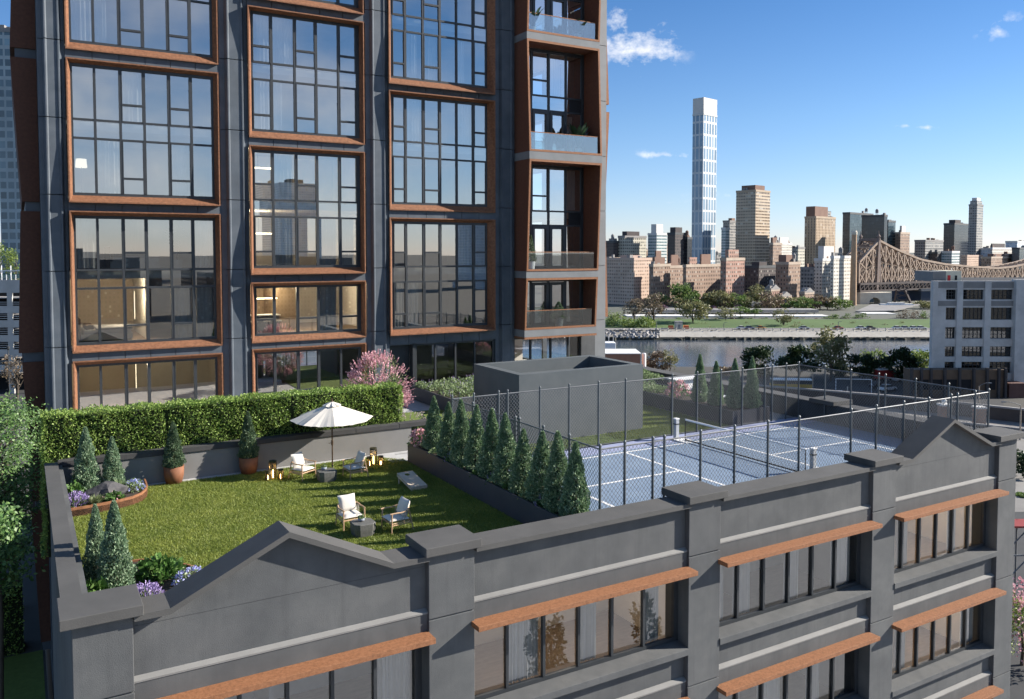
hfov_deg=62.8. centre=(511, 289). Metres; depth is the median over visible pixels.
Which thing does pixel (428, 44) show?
window frame
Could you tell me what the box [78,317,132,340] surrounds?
bed
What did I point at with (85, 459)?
cypress
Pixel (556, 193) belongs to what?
balcony window
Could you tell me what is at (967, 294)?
window
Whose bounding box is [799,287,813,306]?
brick house
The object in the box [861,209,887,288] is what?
office tower
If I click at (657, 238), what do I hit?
apartment tower
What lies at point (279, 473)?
lantern
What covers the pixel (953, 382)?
window
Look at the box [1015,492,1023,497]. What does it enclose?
bush
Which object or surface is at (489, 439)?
arborvitae
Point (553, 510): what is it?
underplanting
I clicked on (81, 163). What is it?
floor lamp
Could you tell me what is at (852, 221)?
office tower
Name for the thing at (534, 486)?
arborvitae
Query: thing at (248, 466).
plant pot
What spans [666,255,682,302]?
apartment building
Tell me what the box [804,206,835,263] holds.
apartment tower
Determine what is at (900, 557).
window
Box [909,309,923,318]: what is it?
tree
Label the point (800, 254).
apartment building
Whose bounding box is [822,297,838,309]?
tree
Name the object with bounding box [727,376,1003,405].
parking lot
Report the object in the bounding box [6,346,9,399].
garage street lamp
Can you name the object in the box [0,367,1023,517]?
ground
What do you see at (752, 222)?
apartment tower
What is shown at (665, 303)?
tree
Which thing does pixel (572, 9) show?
balcony window
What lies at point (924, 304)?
tree
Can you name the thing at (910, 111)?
sky
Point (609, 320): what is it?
tree
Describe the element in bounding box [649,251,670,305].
apartment building
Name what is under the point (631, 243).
apartment building
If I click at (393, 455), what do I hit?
garden path
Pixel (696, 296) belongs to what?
tree
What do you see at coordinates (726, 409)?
planter
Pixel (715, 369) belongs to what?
arborvitae
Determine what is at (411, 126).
window frame
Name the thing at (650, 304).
tree
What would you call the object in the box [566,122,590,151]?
potted palm
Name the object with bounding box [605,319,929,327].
park lawn
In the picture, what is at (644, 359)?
white bollard
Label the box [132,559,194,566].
bed edge
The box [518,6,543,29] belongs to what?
potted palm
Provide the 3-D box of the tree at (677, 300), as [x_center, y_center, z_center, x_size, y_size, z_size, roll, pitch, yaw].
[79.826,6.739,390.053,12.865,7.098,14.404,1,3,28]
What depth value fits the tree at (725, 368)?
201.00 m
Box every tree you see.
[0,241,14,279]
[0,354,23,399]
[0,391,53,698]
[0,463,34,584]
[0,492,50,598]
[3,248,19,279]
[164,226,187,267]
[605,311,623,325]
[618,316,636,327]
[622,298,648,320]
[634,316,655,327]
[641,350,671,369]
[642,291,666,332]
[642,294,664,306]
[655,292,671,305]
[661,349,679,370]
[662,297,687,306]
[667,283,699,299]
[669,297,696,307]
[675,301,712,322]
[681,293,702,302]
[690,298,714,305]
[702,290,735,307]
[711,366,731,374]
[714,298,732,307]
[716,306,736,319]
[725,293,755,307]
[730,306,749,316]
[737,296,758,307]
[739,345,773,377]
[743,284,771,307]
[747,308,763,317]
[749,301,761,307]
[756,291,784,307]
[768,294,787,307]
[772,343,823,373]
[773,301,802,307]
[773,307,794,330]
[787,297,807,307]
[793,296,821,308]
[802,293,825,308]
[808,325,852,380]
[809,295,833,308]
[821,360,853,376]
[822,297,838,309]
[823,298,854,308]
[829,296,840,306]
[830,313,839,318]
[841,313,853,318]
[844,353,882,379]
[854,313,869,317]
[859,348,887,365]
[874,346,921,381]
[896,309,909,318]
[909,300,929,308]
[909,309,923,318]
[910,349,928,367]
[918,310,929,318]
[1016,448,1023,477]
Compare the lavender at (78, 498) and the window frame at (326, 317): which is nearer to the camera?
the lavender at (78, 498)
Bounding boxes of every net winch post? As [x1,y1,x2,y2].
[673,418,679,437]
[809,447,816,468]
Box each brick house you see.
[764,279,779,307]
[778,291,791,307]
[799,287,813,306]
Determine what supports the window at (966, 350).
in the factory building at (976, 322)
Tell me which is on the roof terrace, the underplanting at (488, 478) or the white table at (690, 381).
the white table at (690, 381)
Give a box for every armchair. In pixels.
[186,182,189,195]
[288,451,315,480]
[335,493,365,530]
[342,450,368,478]
[381,496,413,533]
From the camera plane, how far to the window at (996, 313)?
173.00 m
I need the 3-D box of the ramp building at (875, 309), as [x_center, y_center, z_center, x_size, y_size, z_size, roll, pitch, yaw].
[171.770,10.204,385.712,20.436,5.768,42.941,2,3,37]
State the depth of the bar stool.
40.98 m
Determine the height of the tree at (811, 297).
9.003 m
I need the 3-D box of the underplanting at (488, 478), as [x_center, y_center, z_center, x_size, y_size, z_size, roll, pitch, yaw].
[-0.517,5.610,25.009,0.539,0.423,0.512,2,3,34]
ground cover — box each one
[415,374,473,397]
[643,368,663,380]
[643,377,680,392]
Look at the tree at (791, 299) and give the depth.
396.37 m
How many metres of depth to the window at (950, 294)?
172.79 m
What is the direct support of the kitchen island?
in the apartment tower at (414, 188)
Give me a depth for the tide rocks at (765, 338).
308.28 m
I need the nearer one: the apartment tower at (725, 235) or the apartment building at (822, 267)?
the apartment building at (822, 267)
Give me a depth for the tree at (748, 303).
388.06 m
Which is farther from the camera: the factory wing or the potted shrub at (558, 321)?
the factory wing
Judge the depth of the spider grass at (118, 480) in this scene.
25.63 m
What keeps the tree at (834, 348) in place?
on the ground at (692, 370)
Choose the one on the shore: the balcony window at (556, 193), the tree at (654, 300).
the tree at (654, 300)
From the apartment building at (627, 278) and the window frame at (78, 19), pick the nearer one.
the window frame at (78, 19)
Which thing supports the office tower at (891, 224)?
on the shore
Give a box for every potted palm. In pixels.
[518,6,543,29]
[553,134,568,150]
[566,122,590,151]
[567,18,591,36]
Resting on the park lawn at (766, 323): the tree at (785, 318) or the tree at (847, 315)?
the tree at (785, 318)
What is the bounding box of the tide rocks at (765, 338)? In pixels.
[523,336,929,340]
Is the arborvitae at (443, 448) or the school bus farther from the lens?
the school bus
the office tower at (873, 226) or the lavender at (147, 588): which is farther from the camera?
the office tower at (873, 226)
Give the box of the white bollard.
[642,353,645,366]
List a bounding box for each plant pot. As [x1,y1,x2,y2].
[163,464,183,484]
[239,456,257,474]
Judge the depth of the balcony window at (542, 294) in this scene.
48.00 m
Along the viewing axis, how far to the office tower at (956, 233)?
724.67 m
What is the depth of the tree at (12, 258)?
204.27 m
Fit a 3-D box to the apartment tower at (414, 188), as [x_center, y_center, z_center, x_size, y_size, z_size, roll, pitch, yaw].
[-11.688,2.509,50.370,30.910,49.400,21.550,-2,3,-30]
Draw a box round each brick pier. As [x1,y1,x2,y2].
[937,400,949,417]
[971,405,986,423]
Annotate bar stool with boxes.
[263,320,270,332]
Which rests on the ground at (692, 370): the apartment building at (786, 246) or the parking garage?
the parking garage
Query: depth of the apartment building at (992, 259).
648.51 m
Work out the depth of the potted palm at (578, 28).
46.89 m
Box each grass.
[86,494,108,504]
[115,479,127,485]
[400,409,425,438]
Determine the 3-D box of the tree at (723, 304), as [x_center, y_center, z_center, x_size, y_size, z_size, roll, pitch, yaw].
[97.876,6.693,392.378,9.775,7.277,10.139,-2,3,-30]
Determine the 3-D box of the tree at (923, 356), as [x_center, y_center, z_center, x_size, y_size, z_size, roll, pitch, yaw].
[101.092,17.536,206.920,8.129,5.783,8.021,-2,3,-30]
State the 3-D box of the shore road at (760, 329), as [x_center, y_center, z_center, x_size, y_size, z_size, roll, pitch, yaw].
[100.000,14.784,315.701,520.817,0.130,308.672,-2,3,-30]
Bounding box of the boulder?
[81,481,128,499]
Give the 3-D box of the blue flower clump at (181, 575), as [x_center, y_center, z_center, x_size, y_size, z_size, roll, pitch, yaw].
[-7.107,6.332,18.573,0.840,0.418,0.809,-2,3,-30]
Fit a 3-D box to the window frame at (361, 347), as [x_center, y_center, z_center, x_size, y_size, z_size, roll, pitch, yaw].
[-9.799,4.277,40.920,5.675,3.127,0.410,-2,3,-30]
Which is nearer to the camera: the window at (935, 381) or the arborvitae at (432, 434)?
the arborvitae at (432, 434)
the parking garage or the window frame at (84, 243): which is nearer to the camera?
the window frame at (84, 243)
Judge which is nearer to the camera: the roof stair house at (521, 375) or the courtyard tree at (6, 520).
the courtyard tree at (6, 520)
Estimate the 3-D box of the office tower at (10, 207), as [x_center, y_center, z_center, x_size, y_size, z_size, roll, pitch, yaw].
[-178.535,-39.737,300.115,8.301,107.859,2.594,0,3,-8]
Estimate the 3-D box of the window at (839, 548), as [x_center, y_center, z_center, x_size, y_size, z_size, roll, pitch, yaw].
[7.905,8.118,24.269,6.220,1.950,0.345,-2,3,-30]
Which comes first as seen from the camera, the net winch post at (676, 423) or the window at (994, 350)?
the net winch post at (676, 423)
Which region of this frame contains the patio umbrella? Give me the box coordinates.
[290,398,372,466]
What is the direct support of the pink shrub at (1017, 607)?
on the yard at (1017, 680)
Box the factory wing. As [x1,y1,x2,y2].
[903,368,1023,397]
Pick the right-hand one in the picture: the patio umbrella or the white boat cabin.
the white boat cabin
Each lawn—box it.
[4,650,44,698]
[73,458,519,567]
[402,405,728,452]
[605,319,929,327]
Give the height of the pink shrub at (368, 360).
3.474 m
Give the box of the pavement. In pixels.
[1015,450,1023,511]
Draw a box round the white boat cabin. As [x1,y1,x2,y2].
[605,341,615,348]
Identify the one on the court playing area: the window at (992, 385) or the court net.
the court net
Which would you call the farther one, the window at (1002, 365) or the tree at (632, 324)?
the tree at (632, 324)
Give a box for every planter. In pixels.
[408,441,559,523]
[411,381,472,412]
[643,381,769,425]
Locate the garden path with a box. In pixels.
[148,450,407,485]
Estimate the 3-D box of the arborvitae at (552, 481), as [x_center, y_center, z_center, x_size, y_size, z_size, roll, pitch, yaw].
[1.255,4.822,22.343,1.037,2.196,0.916,-3,5,-33]
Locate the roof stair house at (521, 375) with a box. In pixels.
[474,355,642,443]
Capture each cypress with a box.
[68,426,101,491]
[81,503,104,580]
[95,500,137,587]
[100,436,125,482]
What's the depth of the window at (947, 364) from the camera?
173.46 m
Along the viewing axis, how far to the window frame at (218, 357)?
37.29 m
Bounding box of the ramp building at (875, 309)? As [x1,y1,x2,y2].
[855,304,919,313]
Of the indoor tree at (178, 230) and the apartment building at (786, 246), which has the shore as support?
the apartment building at (786, 246)
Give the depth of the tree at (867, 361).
191.20 m
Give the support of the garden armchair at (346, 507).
on the lawn at (326, 519)
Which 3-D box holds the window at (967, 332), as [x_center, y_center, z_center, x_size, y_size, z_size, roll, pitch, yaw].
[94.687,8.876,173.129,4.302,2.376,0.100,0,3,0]
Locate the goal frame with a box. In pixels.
[835,378,871,391]
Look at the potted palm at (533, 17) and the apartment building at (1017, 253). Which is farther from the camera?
the apartment building at (1017, 253)
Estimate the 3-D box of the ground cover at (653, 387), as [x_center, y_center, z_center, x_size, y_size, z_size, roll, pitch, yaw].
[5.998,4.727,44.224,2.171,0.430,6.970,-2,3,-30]
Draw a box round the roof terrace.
[396,398,794,460]
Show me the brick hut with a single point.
(631, 355)
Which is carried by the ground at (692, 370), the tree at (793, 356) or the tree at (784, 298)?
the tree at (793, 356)
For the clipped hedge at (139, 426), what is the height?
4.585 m
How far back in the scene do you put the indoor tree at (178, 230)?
38.79 m
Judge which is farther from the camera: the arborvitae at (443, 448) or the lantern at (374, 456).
the lantern at (374, 456)
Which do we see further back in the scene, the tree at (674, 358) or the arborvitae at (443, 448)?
the tree at (674, 358)
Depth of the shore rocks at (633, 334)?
310.99 m
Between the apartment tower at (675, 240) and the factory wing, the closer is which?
the factory wing
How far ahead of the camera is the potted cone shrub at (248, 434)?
28.23 m
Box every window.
[237,647,421,698]
[475,581,677,698]
[526,279,582,327]
[529,0,583,37]
[529,48,583,151]
[529,164,582,268]
[719,533,860,626]
[733,648,858,698]
[892,603,983,678]
[894,501,986,573]
[913,379,918,389]
[923,379,927,389]
[933,379,941,389]
[945,327,953,337]
[945,346,953,355]
[945,362,953,367]
[946,290,954,298]
[946,308,954,319]
[946,379,956,389]
[961,362,980,367]
[961,379,970,389]
[962,327,981,337]
[962,346,980,355]
[963,290,982,298]
[963,308,981,319]
[989,362,1009,372]
[990,327,1010,337]
[990,346,1009,355]
[990,379,995,389]
[991,290,1011,298]
[991,308,1010,319]
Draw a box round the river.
[523,340,928,366]
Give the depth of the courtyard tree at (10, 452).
31.47 m
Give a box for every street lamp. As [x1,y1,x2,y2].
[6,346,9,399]
[1002,401,1021,439]
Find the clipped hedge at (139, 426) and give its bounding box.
[36,380,403,558]
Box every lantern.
[265,469,270,480]
[269,460,276,478]
[277,468,283,479]
[367,456,371,465]
[370,447,376,464]
[378,455,383,465]
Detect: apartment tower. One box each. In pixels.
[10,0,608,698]
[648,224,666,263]
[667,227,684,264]
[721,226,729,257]
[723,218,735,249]
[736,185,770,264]
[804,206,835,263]
[895,226,909,286]
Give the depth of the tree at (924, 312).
351.88 m
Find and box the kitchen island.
[257,313,280,332]
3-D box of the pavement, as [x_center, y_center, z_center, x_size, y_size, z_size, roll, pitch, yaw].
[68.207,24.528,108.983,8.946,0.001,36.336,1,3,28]
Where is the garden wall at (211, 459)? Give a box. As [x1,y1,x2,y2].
[58,419,426,483]
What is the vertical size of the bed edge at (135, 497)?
0.270 m
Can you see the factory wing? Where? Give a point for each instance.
(1000, 386)
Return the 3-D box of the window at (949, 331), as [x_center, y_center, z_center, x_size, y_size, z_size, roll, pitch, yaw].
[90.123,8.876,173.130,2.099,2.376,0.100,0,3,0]
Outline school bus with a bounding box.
[769,378,811,387]
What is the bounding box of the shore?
[0,253,929,318]
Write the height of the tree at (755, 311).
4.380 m
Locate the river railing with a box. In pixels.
[659,328,926,330]
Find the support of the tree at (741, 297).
on the shore
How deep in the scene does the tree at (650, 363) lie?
205.95 m
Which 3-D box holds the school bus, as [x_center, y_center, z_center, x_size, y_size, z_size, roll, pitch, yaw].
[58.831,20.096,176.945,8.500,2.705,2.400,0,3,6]
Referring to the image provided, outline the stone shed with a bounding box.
[674,321,682,328]
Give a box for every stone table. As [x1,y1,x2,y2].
[316,468,336,482]
[350,518,375,537]
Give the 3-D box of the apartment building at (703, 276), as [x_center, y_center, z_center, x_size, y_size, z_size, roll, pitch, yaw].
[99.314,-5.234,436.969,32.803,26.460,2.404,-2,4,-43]
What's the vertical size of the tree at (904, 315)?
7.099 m
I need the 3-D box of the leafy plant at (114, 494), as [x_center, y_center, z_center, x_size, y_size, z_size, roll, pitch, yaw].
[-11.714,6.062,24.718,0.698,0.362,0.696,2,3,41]
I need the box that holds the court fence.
[451,361,989,510]
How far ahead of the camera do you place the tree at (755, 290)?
395.17 m
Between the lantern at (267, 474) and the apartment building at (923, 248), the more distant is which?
the apartment building at (923, 248)
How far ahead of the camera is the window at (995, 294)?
172.79 m
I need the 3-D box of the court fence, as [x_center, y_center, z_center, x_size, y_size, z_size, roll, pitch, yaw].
[7.605,4.873,29.802,17.488,2.550,8.684,-2,3,-30]
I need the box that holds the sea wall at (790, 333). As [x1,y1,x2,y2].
[658,331,929,336]
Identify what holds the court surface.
on the roof terrace
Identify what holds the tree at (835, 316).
on the shore
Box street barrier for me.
[960,421,1023,430]
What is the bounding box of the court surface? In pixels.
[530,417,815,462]
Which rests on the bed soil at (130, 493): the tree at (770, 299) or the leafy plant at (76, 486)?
the leafy plant at (76, 486)
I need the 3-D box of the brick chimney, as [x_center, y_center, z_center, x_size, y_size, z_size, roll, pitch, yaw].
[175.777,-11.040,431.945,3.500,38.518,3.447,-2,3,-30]
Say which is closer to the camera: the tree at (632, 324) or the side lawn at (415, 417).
the side lawn at (415, 417)
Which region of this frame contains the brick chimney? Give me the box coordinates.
[850,231,856,304]
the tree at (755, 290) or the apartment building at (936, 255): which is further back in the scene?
the apartment building at (936, 255)
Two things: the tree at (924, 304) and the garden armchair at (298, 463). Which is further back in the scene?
the tree at (924, 304)
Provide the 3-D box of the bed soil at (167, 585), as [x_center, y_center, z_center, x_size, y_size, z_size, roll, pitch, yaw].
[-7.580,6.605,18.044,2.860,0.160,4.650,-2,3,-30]
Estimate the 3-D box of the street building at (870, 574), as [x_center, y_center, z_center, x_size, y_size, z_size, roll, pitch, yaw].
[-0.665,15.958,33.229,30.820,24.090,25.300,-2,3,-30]
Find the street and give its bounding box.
[857,405,1023,449]
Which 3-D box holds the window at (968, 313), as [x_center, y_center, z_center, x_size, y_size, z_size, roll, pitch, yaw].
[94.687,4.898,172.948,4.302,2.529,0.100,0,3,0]
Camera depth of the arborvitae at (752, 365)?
37.02 m
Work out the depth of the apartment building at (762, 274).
444.23 m
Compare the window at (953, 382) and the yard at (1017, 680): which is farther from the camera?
the window at (953, 382)
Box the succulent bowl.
[356,514,365,521]
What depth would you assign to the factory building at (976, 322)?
172.61 m
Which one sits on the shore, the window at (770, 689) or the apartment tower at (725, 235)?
the apartment tower at (725, 235)
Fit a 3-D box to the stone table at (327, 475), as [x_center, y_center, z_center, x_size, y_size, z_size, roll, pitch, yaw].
[-6.063,6.074,27.466,0.590,0.342,0.590,-2,3,-30]
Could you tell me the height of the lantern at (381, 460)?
0.340 m
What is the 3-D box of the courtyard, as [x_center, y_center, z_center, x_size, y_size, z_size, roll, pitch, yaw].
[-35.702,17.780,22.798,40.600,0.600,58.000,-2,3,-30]
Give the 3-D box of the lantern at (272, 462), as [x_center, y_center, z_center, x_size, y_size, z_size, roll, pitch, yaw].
[-7.905,5.943,27.737,0.250,0.600,0.250,1,3,23]
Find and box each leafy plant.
[66,479,84,496]
[101,490,125,501]
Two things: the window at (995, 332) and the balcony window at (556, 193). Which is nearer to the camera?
the balcony window at (556, 193)
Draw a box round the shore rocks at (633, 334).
[559,328,660,337]
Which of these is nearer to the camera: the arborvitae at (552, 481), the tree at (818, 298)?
the arborvitae at (552, 481)
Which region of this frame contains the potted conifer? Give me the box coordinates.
[528,235,536,268]
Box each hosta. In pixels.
[86,576,111,591]
[133,552,186,584]
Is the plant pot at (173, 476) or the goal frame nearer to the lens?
the plant pot at (173, 476)
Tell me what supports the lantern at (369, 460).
on the lawn at (326, 519)
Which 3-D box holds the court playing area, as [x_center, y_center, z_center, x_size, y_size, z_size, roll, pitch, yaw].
[8.096,6.172,29.122,17.460,0.001,8.270,-2,3,-30]
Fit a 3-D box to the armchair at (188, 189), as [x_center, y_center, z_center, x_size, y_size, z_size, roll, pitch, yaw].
[-15.341,-4.579,39.081,0.769,0.850,0.741,-2,4,-42]
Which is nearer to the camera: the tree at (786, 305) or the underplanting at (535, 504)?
the underplanting at (535, 504)
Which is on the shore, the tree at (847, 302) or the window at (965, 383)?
the tree at (847, 302)
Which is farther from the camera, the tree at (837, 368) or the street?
the tree at (837, 368)
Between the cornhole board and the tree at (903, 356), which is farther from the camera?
the tree at (903, 356)
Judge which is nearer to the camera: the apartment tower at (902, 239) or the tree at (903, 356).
the tree at (903, 356)
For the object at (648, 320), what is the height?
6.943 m
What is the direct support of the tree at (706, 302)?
on the shore
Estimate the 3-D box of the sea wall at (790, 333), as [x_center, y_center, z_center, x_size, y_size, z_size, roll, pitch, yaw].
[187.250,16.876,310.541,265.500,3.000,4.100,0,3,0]
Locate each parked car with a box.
[868,381,883,388]
[877,384,896,391]
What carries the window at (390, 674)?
in the street building at (870, 574)
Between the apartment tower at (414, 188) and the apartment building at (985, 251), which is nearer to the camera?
the apartment tower at (414, 188)
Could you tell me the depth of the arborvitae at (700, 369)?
38.67 m
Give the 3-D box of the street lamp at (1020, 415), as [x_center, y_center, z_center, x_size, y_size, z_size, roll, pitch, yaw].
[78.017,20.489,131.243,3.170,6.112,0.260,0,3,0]
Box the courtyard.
[1,520,47,698]
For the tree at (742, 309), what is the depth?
352.23 m
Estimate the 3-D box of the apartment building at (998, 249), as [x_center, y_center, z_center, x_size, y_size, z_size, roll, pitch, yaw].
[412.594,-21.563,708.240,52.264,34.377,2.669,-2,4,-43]
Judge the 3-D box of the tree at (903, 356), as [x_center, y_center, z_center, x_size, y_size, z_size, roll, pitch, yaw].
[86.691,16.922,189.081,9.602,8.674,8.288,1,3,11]
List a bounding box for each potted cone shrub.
[162,421,186,468]
[236,411,259,458]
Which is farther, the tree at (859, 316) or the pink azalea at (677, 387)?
the tree at (859, 316)
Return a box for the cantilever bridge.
[845,232,1023,303]
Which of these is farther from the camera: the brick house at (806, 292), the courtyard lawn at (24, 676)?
the brick house at (806, 292)
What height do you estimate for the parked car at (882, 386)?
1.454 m
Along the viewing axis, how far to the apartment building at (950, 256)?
643.32 m
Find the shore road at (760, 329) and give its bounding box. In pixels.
[605,328,929,329]
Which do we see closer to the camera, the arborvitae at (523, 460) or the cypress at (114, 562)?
the cypress at (114, 562)
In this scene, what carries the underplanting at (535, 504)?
in the long planter at (520, 509)
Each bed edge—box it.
[71,478,147,516]
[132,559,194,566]
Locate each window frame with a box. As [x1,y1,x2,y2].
[64,0,217,64]
[65,57,220,205]
[69,211,222,353]
[73,353,222,410]
[247,5,364,144]
[249,145,365,274]
[251,280,365,342]
[252,343,366,394]
[267,0,363,14]
[388,0,494,94]
[388,90,495,212]
[389,217,495,335]
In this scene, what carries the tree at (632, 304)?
on the park lawn at (766, 323)
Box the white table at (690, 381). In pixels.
[664,376,694,389]
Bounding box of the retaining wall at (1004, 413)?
[743,383,1023,422]
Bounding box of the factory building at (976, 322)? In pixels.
[915,270,1023,382]
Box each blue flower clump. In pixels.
[123,478,147,492]
[171,565,200,585]
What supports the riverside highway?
on the shore
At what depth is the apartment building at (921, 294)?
474.38 m
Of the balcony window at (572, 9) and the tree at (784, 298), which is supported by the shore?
the tree at (784, 298)
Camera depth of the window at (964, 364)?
173.46 m
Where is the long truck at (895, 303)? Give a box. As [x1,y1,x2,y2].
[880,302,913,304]
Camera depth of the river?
284.28 m
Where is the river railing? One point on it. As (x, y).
(789, 329)
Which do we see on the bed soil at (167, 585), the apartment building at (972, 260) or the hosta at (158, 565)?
the hosta at (158, 565)
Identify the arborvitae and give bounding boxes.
[421,396,441,450]
[435,402,460,458]
[448,398,472,465]
[462,404,483,471]
[475,407,499,479]
[489,413,520,487]
[508,428,532,494]
[523,431,554,503]
[540,430,570,511]
[556,441,590,516]
[690,353,707,401]
[706,361,724,405]
[725,358,744,408]
[743,356,762,408]
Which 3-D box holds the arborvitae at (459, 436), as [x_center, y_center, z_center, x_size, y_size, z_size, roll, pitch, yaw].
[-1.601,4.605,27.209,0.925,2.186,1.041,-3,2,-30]
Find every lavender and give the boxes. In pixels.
[68,491,88,506]
[137,580,164,596]
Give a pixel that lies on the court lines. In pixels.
(704, 440)
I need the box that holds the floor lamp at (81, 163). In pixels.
[75,158,86,189]
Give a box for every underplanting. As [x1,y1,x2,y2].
[428,447,439,453]
[454,460,466,469]
[484,472,496,484]
[501,481,510,489]
[517,491,533,500]
[533,496,545,507]
[549,503,560,516]
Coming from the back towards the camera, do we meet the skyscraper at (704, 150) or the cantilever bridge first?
the skyscraper at (704, 150)
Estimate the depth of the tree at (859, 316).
352.76 m
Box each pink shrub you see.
[342,349,416,414]
[1011,576,1023,665]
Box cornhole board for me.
[397,471,426,490]
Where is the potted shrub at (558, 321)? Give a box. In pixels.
[550,301,566,326]
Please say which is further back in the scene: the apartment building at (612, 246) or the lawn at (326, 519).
the apartment building at (612, 246)
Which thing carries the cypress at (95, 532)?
on the bed soil at (167, 585)
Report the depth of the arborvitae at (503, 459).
24.57 m
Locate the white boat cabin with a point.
(610, 344)
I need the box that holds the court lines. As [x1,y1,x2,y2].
[537,427,892,506]
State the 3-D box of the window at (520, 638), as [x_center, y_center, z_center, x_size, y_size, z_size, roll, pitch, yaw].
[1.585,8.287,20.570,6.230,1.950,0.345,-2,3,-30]
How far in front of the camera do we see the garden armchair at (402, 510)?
22.57 m
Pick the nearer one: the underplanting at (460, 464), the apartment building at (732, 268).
the underplanting at (460, 464)
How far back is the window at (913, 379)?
169.28 m
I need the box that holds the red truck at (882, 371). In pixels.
[873,367,898,381]
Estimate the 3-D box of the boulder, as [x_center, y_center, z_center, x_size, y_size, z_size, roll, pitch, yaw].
[-12.201,5.980,25.014,1.302,0.474,0.843,0,3,-1]
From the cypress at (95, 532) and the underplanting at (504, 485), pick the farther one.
the underplanting at (504, 485)
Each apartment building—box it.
[606,234,618,257]
[606,255,651,304]
[618,231,646,257]
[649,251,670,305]
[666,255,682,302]
[682,254,720,303]
[684,230,692,263]
[715,251,720,263]
[720,249,744,304]
[744,262,775,302]
[769,235,781,264]
[775,253,800,298]
[779,237,792,254]
[795,245,804,266]
[800,264,813,290]
[814,246,833,302]
[830,247,850,304]
[892,285,930,300]
[914,238,943,286]
[928,250,941,283]
[941,245,959,269]
[961,253,982,274]
[980,246,989,256]
[981,254,1011,276]
[990,244,1011,253]
[1012,245,1023,276]
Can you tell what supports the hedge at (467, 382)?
on the planter at (423, 395)
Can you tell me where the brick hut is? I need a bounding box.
[605,349,640,363]
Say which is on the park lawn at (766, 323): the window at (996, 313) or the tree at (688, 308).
the tree at (688, 308)
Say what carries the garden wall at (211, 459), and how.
on the roof terrace
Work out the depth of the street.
145.62 m
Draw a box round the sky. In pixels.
[0,0,1023,336]
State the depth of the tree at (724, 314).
345.13 m
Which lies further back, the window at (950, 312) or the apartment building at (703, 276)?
the apartment building at (703, 276)
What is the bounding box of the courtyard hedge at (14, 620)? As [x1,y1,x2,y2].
[2,574,24,656]
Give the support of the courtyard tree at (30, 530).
on the courtyard
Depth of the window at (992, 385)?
169.24 m
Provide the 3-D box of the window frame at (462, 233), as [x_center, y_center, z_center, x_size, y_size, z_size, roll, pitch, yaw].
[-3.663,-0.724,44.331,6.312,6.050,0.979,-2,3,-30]
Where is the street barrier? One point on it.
(1008, 427)
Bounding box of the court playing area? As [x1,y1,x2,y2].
[509,421,904,510]
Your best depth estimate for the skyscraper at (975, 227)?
701.40 m
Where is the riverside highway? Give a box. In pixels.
[624,308,827,316]
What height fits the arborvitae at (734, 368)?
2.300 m
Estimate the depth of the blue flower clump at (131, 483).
25.62 m
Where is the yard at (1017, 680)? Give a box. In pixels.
[1010,512,1023,698]
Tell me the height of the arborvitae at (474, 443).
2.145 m
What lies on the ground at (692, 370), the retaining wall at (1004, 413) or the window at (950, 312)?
the retaining wall at (1004, 413)
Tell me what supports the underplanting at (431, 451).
in the long planter at (520, 509)
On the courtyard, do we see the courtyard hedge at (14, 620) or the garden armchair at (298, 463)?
the courtyard hedge at (14, 620)
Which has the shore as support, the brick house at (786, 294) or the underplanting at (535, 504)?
the brick house at (786, 294)
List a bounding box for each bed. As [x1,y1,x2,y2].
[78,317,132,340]
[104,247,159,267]
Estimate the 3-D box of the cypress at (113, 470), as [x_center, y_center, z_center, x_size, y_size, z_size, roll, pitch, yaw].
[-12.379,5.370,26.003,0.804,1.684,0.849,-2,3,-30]
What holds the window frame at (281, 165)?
in the apartment tower at (414, 188)
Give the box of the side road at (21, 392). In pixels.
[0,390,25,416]
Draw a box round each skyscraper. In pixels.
[692,97,716,263]
[968,198,983,254]
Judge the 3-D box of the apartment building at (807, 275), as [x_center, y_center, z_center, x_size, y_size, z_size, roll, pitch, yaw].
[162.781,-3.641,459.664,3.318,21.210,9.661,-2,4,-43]
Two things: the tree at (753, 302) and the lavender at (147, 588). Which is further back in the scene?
the tree at (753, 302)
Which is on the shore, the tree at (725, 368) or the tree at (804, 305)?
the tree at (804, 305)
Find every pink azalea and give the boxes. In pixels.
[407,427,426,447]
[664,378,691,397]
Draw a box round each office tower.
[0,25,20,279]
[842,208,873,256]
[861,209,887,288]
[886,220,895,286]
[943,220,967,264]
[1005,240,1023,247]
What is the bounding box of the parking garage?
[0,266,23,393]
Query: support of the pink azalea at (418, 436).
in the long planter at (520, 509)
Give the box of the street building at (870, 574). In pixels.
[44,366,1023,698]
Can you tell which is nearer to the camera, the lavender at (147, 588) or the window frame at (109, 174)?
the lavender at (147, 588)
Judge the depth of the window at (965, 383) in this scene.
169.24 m
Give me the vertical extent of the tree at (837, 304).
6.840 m
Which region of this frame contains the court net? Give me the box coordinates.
[673,419,805,471]
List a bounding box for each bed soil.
[70,481,147,516]
[119,561,195,596]

